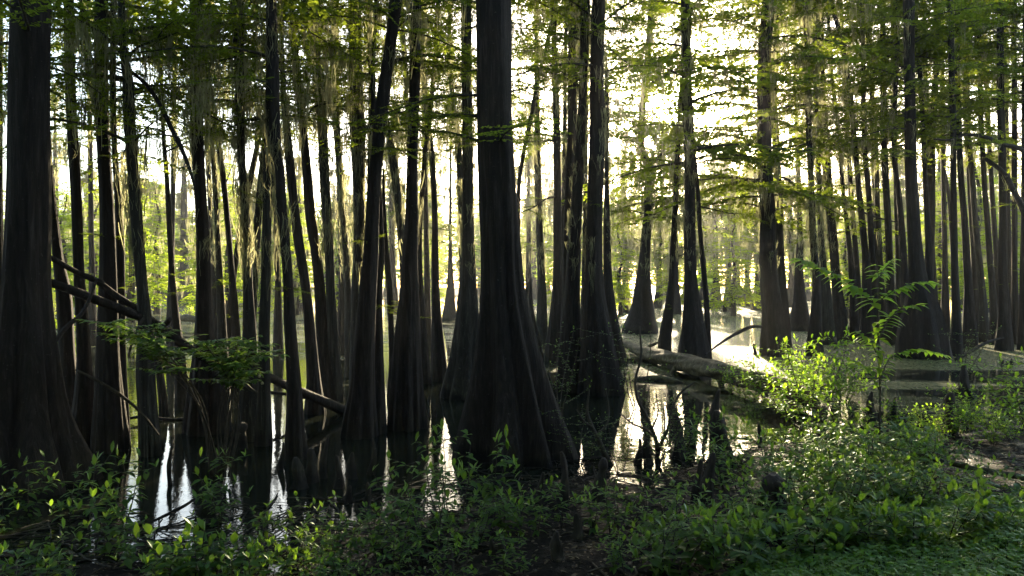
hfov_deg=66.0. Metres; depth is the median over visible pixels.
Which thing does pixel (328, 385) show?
cypress tree
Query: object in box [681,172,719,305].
cypress tree
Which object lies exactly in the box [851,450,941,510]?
leafy shrub
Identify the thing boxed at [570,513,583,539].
cypress knee
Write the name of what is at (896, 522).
leafy shrub
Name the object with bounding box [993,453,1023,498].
seedling
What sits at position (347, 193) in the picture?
cypress tree
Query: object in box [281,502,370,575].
leafy shrub
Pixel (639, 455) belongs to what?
cypress knee
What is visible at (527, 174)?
cypress tree
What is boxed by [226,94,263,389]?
cypress tree
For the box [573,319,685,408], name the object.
bush
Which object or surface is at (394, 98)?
cypress tree
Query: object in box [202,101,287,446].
cypress tree
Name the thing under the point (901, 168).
cypress tree
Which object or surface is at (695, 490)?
cypress knee
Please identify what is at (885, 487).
leafy shrub
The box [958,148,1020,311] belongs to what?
cypress tree
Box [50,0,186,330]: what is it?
cypress tree
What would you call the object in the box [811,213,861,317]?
young cypress
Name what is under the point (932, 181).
cypress tree
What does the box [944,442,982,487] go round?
seedling
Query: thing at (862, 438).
leafy shrub
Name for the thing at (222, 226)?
cypress tree
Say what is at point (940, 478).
leafy shrub
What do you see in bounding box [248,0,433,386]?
cypress tree
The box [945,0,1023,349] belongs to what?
cypress tree
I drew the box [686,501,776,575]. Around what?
leafy shrub
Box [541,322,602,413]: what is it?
leafy shrub
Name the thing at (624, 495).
leafy shrub
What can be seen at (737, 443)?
seedling
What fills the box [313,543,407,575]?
leafy shrub
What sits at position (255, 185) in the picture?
cypress tree
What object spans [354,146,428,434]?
cypress tree
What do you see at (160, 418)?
fallen branch
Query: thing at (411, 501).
leafy shrub
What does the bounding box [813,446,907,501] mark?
leafy shrub
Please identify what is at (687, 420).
seedling
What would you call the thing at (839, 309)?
cypress tree
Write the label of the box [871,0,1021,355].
cypress tree
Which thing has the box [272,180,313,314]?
young cypress
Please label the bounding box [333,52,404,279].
cypress tree
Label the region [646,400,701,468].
leafy shrub
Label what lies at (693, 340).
cypress tree
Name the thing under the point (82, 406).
cypress tree
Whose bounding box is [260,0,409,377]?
cypress tree
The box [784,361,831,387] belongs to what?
leafy shrub
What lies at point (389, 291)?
cypress tree
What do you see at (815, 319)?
cypress tree
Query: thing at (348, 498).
cypress knee
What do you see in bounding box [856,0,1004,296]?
cypress tree
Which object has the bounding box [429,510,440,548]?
cypress knee
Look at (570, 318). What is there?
cypress tree
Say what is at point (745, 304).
cypress tree
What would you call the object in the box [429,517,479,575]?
leafy shrub
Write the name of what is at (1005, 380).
leafy shrub
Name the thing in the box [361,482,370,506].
cypress knee
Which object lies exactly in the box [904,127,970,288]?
cypress tree
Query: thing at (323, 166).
cypress tree
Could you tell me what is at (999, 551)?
ground cover
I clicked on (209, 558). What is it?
leafy shrub
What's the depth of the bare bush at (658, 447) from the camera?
9.26 m
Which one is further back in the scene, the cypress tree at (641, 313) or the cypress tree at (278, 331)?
the cypress tree at (641, 313)
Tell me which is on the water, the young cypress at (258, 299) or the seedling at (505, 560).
the young cypress at (258, 299)
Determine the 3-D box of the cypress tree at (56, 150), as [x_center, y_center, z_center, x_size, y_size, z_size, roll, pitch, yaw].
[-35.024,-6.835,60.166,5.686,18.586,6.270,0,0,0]
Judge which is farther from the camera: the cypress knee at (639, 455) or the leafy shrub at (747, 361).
the leafy shrub at (747, 361)
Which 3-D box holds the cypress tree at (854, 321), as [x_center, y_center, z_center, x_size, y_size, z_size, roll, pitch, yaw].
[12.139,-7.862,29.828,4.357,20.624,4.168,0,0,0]
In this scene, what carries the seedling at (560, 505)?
on the ground at (583, 561)
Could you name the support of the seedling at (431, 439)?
on the water
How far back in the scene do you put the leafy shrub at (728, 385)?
14.96 m
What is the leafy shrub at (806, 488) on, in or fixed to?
on the ground at (583, 561)
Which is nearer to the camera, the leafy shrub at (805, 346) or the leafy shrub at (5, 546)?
the leafy shrub at (5, 546)
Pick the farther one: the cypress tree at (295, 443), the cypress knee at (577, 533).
the cypress tree at (295, 443)
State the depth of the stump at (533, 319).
22.02 m
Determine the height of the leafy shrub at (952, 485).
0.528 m
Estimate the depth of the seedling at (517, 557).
5.08 m
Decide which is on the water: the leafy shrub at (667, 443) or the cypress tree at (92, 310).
the cypress tree at (92, 310)
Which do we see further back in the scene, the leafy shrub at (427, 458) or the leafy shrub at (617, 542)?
the leafy shrub at (427, 458)
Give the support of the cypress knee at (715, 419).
on the ground at (583, 561)
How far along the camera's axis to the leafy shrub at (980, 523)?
5.12 m
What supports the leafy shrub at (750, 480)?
on the ground at (583, 561)
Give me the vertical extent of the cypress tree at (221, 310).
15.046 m
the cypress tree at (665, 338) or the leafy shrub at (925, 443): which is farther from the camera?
the cypress tree at (665, 338)
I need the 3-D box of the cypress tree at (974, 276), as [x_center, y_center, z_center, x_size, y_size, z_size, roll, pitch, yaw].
[17.730,-8.437,31.188,4.326,21.774,4.768,0,0,-23]
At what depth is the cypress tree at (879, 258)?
30.14 m
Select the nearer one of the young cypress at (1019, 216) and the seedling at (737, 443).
the seedling at (737, 443)
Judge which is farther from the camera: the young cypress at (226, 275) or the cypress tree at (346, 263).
the young cypress at (226, 275)
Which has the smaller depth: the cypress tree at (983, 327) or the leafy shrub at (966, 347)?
the leafy shrub at (966, 347)
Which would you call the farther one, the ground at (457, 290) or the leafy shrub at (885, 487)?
the ground at (457, 290)
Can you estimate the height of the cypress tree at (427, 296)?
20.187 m
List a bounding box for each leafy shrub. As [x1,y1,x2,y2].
[0,540,59,575]
[0,542,75,575]
[43,555,78,575]
[108,517,241,575]
[138,535,203,575]
[156,524,262,575]
[205,531,285,575]
[221,543,304,575]
[248,497,332,568]
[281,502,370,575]
[293,490,375,574]
[300,543,368,575]
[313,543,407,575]
[342,493,411,559]
[362,510,443,575]
[367,454,463,546]
[383,460,472,565]
[386,437,482,534]
[393,521,459,575]
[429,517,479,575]
[435,489,523,549]
[539,400,614,463]
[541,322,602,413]
[580,412,664,472]
[595,471,649,529]
[596,526,659,575]
[620,471,708,539]
[622,510,706,572]
[626,485,724,547]
[626,498,729,575]
[636,509,685,557]
[637,385,698,465]
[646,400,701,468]
[650,498,743,570]
[652,465,710,513]
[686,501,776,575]
[700,484,791,544]
[707,364,754,393]
[707,507,782,564]
[710,432,807,507]
[721,469,799,542]
[722,498,842,568]
[724,357,784,401]
[729,352,804,397]
[730,361,834,421]
[738,418,813,497]
[747,459,858,536]
[754,336,839,413]
[758,354,810,381]
[760,427,852,491]
[766,459,856,524]
[769,419,867,488]
[772,509,858,571]
[783,421,822,464]
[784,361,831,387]
[784,493,901,551]
[789,325,876,404]
[791,429,898,485]
[796,409,835,450]
[796,499,904,553]
[800,399,862,441]
[803,455,894,516]
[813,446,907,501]
[815,355,889,402]
[818,395,887,447]
[822,492,931,548]
[831,422,925,488]
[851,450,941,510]
[857,489,950,547]
[858,420,931,480]
[862,459,952,506]
[870,420,951,479]
[881,397,934,437]
[881,491,990,547]
[903,403,955,434]
[904,421,982,469]
[905,455,982,503]
[925,383,991,429]
[925,462,1004,502]
[925,487,1018,539]
[926,393,1001,437]
[927,317,1001,393]
[947,468,1023,528]
[949,346,1023,420]
[955,406,1019,445]
[972,364,1023,426]
[978,403,1023,441]
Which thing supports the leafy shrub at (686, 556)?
on the ground at (583, 561)
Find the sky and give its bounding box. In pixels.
[3,0,1022,287]
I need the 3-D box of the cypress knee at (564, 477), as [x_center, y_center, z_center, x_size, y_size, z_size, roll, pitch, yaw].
[0.426,1.766,7.115,0.191,0.579,0.185,0,0,0]
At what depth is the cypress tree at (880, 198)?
76.32 m
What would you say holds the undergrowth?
on the ground at (583, 561)
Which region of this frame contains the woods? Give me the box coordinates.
[3,179,1020,302]
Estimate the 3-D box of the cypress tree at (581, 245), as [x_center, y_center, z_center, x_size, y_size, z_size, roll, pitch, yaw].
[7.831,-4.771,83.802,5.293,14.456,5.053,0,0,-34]
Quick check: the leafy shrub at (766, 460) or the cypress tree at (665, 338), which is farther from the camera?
the cypress tree at (665, 338)
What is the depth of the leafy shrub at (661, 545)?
4.88 m
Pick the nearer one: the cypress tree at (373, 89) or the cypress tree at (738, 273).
the cypress tree at (373, 89)
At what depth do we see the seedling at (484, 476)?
6.76 m
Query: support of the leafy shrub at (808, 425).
on the ground at (583, 561)
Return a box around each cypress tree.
[0,0,135,500]
[0,0,154,448]
[0,0,263,454]
[0,0,331,457]
[0,1,92,284]
[0,109,75,408]
[2,0,233,440]
[3,166,72,265]
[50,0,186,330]
[50,1,155,345]
[50,83,94,313]
[53,0,261,410]
[56,0,353,436]
[65,168,98,307]
[94,147,162,304]
[107,0,343,460]
[117,0,233,348]
[132,0,302,397]
[142,6,281,341]
[143,180,175,304]
[150,0,377,414]
[153,330,168,415]
[154,0,252,397]
[160,154,195,305]
[177,0,372,441]
[181,151,237,264]
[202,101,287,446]
[203,118,265,320]
[211,0,378,401]
[215,2,345,357]
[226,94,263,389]
[235,174,280,291]
[245,0,387,401]
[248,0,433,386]
[253,30,397,353]
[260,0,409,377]
[271,153,324,310]
[297,0,476,439]
[297,3,428,185]
[312,0,475,258]
[314,0,513,432]
[319,167,352,255]
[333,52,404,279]
[337,0,475,383]
[340,0,580,471]
[351,103,431,313]
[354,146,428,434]
[363,164,393,397]
[365,0,589,400]
[376,11,475,349]
[380,0,459,381]
[381,12,523,282]
[390,2,450,144]
[402,39,480,320]
[405,151,452,287]
[466,0,723,396]
[473,1,630,230]
[474,0,636,361]
[475,0,563,347]
[512,0,663,357]
[512,1,624,239]
[512,100,553,310]
[514,0,641,338]
[519,0,645,393]
[542,149,582,262]
[561,0,824,358]
[580,211,602,273]
[582,0,732,333]
[602,63,629,366]
[602,147,659,312]
[628,0,887,356]
[634,116,719,313]
[635,147,681,307]
[655,83,723,350]
[656,111,768,356]
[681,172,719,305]
[696,155,737,308]
[698,137,758,311]
[714,3,845,346]
[723,175,742,304]
[725,0,867,356]
[731,154,786,309]
[732,167,753,305]
[741,0,886,344]
[778,3,906,340]
[781,10,834,330]
[782,1,903,344]
[782,174,810,306]
[789,0,893,340]
[789,0,926,344]
[790,2,872,317]
[821,0,978,309]
[822,0,942,344]
[823,135,882,272]
[824,0,1012,359]
[831,3,927,339]
[836,49,901,292]
[846,1,963,319]
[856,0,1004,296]
[858,169,907,254]
[864,143,924,259]
[868,0,1006,275]
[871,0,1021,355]
[886,3,961,300]
[886,6,1020,333]
[890,18,950,336]
[899,0,1023,348]
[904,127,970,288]
[916,3,1021,343]
[923,0,1010,341]
[926,0,1023,350]
[929,107,963,259]
[935,152,984,309]
[944,2,1022,344]
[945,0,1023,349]
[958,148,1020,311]
[976,25,1021,309]
[984,30,1021,304]
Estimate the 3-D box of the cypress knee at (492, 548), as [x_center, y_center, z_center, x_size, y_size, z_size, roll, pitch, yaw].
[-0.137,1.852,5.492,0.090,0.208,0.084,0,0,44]
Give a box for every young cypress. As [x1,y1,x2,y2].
[51,185,98,309]
[51,251,75,328]
[67,183,125,305]
[96,157,167,322]
[127,178,185,313]
[175,225,226,323]
[189,162,242,313]
[236,224,282,326]
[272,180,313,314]
[314,220,351,313]
[422,234,455,312]
[534,231,581,312]
[602,217,638,314]
[651,233,683,306]
[697,204,760,315]
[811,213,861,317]
[859,181,907,301]
[920,156,986,312]
[938,139,1018,307]
[981,144,1020,307]
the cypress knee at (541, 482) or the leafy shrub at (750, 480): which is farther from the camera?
the cypress knee at (541, 482)
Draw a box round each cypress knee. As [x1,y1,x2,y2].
[166,443,172,484]
[277,442,284,469]
[289,457,308,489]
[305,448,318,483]
[320,435,328,478]
[333,455,344,488]
[343,485,352,502]
[346,452,357,479]
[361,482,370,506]
[421,533,427,551]
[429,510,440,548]
[490,539,496,558]
[498,533,506,559]
[537,472,547,504]
[549,531,564,561]
[554,451,568,508]
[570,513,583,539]
[592,457,607,502]
[633,438,642,464]
[642,438,653,464]
[672,407,686,457]
[690,459,702,502]
[700,452,715,506]
[707,410,734,462]
[708,389,720,444]
[753,343,756,354]
[757,424,761,436]
[761,472,796,540]
[866,391,876,418]
[890,397,896,415]
[944,392,960,437]
[959,363,975,397]
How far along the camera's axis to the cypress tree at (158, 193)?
90.58 m
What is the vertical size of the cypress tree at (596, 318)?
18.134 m
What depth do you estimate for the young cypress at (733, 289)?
56.08 m
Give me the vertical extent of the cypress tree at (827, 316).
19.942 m
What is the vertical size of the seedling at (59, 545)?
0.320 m
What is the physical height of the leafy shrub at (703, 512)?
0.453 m
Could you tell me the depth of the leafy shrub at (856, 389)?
13.63 m
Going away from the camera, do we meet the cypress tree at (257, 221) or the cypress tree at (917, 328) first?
the cypress tree at (257, 221)
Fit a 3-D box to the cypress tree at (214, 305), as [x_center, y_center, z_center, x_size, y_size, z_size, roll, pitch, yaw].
[-9.237,-8.654,24.222,5.169,22.208,5.328,0,0,24]
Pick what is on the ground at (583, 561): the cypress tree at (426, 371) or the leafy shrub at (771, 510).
the leafy shrub at (771, 510)
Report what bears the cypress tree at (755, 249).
on the water
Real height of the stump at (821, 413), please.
0.492 m
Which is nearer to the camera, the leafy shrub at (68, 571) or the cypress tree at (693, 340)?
the leafy shrub at (68, 571)
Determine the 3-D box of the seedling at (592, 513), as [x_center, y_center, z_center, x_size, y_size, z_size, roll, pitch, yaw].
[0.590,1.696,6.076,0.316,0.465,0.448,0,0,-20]
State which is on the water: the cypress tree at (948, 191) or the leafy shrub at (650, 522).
the cypress tree at (948, 191)
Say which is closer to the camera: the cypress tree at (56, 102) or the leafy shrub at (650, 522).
the leafy shrub at (650, 522)
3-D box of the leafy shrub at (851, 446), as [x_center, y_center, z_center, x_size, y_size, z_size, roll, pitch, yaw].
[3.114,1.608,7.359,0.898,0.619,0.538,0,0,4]
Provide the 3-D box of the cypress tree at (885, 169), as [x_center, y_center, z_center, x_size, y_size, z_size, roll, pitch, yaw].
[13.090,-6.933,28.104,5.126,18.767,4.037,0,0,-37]
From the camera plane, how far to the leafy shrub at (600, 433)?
8.96 m
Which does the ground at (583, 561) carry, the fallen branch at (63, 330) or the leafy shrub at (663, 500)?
the leafy shrub at (663, 500)
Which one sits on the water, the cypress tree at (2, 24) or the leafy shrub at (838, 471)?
the cypress tree at (2, 24)
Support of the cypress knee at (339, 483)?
on the ground at (583, 561)
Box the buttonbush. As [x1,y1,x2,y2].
[76,318,289,476]
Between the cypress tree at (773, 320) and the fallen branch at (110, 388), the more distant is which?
the cypress tree at (773, 320)
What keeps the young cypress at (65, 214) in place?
on the water
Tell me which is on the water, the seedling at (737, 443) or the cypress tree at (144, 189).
the cypress tree at (144, 189)
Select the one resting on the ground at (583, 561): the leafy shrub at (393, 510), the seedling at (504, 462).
the leafy shrub at (393, 510)
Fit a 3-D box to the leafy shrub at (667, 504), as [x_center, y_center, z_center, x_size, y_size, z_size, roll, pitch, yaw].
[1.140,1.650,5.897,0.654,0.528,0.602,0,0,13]
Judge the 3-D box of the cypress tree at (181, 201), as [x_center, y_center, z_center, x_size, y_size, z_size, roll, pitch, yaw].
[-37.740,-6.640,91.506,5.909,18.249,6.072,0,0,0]
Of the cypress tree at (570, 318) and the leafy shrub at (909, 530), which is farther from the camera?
the cypress tree at (570, 318)
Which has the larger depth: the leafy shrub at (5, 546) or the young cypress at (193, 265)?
the young cypress at (193, 265)
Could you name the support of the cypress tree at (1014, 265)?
on the water
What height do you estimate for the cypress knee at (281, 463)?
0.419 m
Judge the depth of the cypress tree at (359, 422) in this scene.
10.50 m
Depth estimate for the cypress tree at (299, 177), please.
69.36 m
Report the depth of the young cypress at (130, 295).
45.35 m
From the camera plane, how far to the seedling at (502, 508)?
6.22 m
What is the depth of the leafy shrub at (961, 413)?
10.29 m
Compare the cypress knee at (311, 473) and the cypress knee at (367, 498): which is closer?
the cypress knee at (367, 498)
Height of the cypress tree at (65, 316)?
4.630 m
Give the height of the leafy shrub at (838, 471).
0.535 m
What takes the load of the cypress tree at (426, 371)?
on the water
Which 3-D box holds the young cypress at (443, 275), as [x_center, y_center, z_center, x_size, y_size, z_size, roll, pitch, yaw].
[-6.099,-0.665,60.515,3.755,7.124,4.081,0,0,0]
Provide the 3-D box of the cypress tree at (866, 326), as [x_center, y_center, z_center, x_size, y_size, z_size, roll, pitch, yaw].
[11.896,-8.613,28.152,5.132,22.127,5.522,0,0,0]
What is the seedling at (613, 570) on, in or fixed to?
on the ground at (583, 561)
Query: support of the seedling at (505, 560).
on the ground at (583, 561)
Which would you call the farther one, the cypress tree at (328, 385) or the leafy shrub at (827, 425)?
the cypress tree at (328, 385)
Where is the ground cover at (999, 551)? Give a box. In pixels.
[717,492,1023,575]
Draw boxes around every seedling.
[0,449,59,516]
[0,486,18,532]
[30,531,72,571]
[46,458,97,522]
[60,441,123,554]
[66,480,152,555]
[92,444,158,529]
[96,515,147,562]
[185,474,252,526]
[191,447,247,514]
[225,517,264,558]
[414,419,471,507]
[458,424,526,529]
[460,462,521,537]
[463,475,500,518]
[483,528,525,575]
[496,490,538,535]
[505,532,537,574]
[513,485,551,536]
[536,474,587,527]
[566,481,609,534]
[589,479,637,533]
[595,521,632,574]
[677,404,708,445]
[678,412,733,470]
[701,434,737,488]
[707,406,753,467]
[721,429,765,474]
[910,424,954,475]
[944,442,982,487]
[965,450,1005,488]
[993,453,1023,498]
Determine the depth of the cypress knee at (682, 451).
9.31 m
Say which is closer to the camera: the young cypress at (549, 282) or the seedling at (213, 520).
the seedling at (213, 520)
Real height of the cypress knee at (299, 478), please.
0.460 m
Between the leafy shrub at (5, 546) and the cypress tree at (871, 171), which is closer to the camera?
the leafy shrub at (5, 546)
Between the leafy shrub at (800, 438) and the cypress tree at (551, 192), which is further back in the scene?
the cypress tree at (551, 192)
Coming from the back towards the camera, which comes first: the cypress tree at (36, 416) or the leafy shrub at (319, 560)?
the cypress tree at (36, 416)
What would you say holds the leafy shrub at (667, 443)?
on the ground at (583, 561)
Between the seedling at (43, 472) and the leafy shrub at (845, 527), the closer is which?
the leafy shrub at (845, 527)
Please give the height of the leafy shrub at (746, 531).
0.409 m
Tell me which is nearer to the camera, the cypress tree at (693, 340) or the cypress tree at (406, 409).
the cypress tree at (406, 409)
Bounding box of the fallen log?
[623,340,827,416]
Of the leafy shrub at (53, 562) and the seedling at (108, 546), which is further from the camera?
the seedling at (108, 546)
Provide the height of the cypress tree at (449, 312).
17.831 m
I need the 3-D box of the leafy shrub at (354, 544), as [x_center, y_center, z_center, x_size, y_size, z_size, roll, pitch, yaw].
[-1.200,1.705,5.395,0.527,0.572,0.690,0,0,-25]
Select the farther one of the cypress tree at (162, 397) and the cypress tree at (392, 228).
the cypress tree at (392, 228)
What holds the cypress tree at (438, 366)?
in the water
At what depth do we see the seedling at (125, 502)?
6.64 m
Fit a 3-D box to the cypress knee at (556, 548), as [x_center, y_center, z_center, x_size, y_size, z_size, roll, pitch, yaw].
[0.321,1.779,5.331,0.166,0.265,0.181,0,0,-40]
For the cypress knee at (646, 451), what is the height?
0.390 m
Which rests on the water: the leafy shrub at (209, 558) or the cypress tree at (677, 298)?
the cypress tree at (677, 298)
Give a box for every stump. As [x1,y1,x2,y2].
[237,422,247,449]
[525,281,528,298]
[528,278,543,359]
[817,405,824,431]
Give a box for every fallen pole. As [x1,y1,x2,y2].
[51,255,156,319]
[51,279,345,415]
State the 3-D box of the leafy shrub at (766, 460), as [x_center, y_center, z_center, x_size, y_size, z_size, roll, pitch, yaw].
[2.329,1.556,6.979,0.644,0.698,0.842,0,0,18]
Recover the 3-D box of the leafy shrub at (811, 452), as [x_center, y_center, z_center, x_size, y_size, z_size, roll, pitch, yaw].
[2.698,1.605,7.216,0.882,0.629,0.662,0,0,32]
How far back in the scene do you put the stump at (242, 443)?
9.76 m
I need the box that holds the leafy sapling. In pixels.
[788,258,951,434]
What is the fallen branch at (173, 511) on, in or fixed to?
on the water
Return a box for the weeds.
[3,485,801,575]
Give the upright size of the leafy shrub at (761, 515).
0.466 m
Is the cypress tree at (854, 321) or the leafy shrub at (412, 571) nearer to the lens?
the leafy shrub at (412, 571)
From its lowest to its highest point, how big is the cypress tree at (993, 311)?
21.032 m
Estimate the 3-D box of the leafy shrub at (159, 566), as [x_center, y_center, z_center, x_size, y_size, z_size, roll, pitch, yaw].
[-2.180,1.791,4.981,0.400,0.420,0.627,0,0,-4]
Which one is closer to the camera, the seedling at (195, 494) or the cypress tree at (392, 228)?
the seedling at (195, 494)
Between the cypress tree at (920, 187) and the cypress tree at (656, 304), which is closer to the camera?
the cypress tree at (920, 187)
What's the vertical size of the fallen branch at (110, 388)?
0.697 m
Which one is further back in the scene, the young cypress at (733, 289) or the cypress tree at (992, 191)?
the young cypress at (733, 289)
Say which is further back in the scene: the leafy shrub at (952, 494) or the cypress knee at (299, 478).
the cypress knee at (299, 478)
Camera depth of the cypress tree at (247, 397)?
10.33 m
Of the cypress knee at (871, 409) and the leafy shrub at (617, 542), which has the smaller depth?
the leafy shrub at (617, 542)
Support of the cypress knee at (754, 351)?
on the water
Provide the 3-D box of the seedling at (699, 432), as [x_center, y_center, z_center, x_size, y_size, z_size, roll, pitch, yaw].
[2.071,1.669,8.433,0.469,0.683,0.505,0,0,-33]
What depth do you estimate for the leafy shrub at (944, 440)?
8.10 m
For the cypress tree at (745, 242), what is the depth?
66.18 m
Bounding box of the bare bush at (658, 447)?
[620,326,695,457]
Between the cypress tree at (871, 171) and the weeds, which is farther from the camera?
the cypress tree at (871, 171)
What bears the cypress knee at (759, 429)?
on the ground at (583, 561)
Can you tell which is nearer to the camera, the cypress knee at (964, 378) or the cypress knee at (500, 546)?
the cypress knee at (500, 546)
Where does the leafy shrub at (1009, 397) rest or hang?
on the ground at (583, 561)
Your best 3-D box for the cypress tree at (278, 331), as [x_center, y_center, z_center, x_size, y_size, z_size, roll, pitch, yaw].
[-6.463,-6.379,22.356,4.699,17.657,4.316,0,0,-45]
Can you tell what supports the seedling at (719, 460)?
on the ground at (583, 561)
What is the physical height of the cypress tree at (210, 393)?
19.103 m
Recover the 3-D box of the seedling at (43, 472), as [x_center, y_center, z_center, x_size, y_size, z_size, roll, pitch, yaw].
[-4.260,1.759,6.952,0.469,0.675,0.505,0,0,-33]
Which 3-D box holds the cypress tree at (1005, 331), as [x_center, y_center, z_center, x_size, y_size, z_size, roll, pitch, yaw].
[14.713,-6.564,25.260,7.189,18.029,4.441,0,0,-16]
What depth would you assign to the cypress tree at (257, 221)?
11.85 m
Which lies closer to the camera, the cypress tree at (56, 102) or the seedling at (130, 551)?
the seedling at (130, 551)
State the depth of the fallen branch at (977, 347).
21.82 m
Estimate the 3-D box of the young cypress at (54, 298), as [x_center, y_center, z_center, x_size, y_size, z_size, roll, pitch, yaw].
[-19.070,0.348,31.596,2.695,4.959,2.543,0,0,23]
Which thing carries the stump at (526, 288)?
on the water
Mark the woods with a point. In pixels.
(808, 289)
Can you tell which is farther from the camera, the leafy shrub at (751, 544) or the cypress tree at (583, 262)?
the cypress tree at (583, 262)
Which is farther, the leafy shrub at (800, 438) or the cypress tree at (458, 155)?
the cypress tree at (458, 155)
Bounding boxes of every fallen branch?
[56,278,97,341]
[75,369,159,435]
[130,416,182,420]
[147,498,195,523]
[180,314,194,322]
[271,391,303,398]
[632,375,683,382]
[705,325,761,354]
[869,438,1023,480]
[954,337,1003,360]
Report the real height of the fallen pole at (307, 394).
2.358 m
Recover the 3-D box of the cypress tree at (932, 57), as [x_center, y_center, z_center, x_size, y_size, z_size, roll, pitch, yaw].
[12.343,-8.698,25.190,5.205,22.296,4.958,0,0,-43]
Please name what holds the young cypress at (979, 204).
on the water
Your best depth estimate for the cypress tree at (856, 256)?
32.65 m
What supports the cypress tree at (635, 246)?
on the water
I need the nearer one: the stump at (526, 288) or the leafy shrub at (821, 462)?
the leafy shrub at (821, 462)
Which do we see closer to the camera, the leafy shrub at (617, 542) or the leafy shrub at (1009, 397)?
the leafy shrub at (617, 542)
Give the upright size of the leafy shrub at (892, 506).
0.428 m
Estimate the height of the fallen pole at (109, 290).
0.996 m
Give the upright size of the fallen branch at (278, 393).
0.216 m
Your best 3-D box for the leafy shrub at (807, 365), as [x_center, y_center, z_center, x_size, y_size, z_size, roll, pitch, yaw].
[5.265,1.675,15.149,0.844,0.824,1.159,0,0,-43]
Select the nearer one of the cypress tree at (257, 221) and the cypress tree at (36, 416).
the cypress tree at (36, 416)
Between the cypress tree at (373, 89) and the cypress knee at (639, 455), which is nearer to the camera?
the cypress knee at (639, 455)
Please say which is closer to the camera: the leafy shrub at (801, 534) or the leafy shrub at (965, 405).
the leafy shrub at (801, 534)
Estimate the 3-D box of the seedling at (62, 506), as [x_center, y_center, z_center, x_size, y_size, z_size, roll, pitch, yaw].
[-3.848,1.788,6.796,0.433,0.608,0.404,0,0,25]
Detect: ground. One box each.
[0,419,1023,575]
[96,288,987,296]
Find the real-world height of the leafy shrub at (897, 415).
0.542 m
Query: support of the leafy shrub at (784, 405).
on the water
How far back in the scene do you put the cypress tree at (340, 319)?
23.91 m
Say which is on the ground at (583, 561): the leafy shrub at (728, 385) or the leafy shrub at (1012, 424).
the leafy shrub at (1012, 424)
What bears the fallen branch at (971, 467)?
on the ground at (583, 561)
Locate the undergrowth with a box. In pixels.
[726,415,1023,557]
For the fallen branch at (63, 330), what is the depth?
8.54 m
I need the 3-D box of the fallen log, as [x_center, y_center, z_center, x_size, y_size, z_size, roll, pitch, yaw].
[4.092,1.907,18.350,0.819,0.803,12.409,0,0,-5]
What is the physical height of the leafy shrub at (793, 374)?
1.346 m
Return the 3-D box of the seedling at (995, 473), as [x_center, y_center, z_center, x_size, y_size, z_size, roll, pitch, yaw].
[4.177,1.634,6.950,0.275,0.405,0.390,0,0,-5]
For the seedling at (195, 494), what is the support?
on the ground at (583, 561)
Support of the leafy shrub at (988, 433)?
on the ground at (583, 561)
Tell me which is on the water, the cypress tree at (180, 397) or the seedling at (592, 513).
the cypress tree at (180, 397)
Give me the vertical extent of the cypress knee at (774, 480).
0.537 m
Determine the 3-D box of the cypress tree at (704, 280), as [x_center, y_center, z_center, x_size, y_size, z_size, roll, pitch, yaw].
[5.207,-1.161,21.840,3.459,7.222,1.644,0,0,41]
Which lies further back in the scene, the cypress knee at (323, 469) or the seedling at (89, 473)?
the cypress knee at (323, 469)
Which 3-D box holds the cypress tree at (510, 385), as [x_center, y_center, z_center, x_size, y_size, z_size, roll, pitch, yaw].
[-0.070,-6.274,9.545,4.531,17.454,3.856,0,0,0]
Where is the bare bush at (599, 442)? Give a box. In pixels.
[576,389,612,465]
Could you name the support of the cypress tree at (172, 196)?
on the water
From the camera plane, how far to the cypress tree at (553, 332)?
21.53 m
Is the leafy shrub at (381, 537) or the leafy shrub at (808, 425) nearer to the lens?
the leafy shrub at (381, 537)
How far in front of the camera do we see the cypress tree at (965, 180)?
71.56 m
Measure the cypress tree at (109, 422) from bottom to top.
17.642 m
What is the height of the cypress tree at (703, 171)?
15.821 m
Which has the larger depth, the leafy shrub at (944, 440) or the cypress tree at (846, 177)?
the cypress tree at (846, 177)
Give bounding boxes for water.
[0,297,1023,575]
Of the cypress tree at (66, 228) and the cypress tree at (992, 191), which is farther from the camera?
the cypress tree at (66, 228)
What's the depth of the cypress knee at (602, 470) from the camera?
7.25 m
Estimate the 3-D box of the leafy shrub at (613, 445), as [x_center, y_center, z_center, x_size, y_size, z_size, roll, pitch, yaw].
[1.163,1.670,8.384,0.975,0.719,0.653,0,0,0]
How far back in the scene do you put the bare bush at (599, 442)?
8.88 m
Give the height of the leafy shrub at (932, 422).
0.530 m
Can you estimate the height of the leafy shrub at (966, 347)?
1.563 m
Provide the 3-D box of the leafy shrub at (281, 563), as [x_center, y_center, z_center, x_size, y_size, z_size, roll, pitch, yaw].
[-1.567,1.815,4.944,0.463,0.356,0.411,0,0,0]
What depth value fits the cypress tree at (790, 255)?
83.55 m
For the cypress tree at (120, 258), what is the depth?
10.22 m
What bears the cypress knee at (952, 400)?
on the water
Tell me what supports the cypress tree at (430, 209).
on the water
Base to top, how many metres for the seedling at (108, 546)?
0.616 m
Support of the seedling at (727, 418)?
on the ground at (583, 561)
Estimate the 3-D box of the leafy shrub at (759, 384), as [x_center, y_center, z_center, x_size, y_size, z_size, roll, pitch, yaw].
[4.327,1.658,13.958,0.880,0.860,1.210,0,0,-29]
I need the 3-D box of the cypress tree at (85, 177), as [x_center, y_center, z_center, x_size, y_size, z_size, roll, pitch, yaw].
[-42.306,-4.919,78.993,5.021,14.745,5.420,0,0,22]
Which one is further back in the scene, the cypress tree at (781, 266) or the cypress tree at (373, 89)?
the cypress tree at (781, 266)

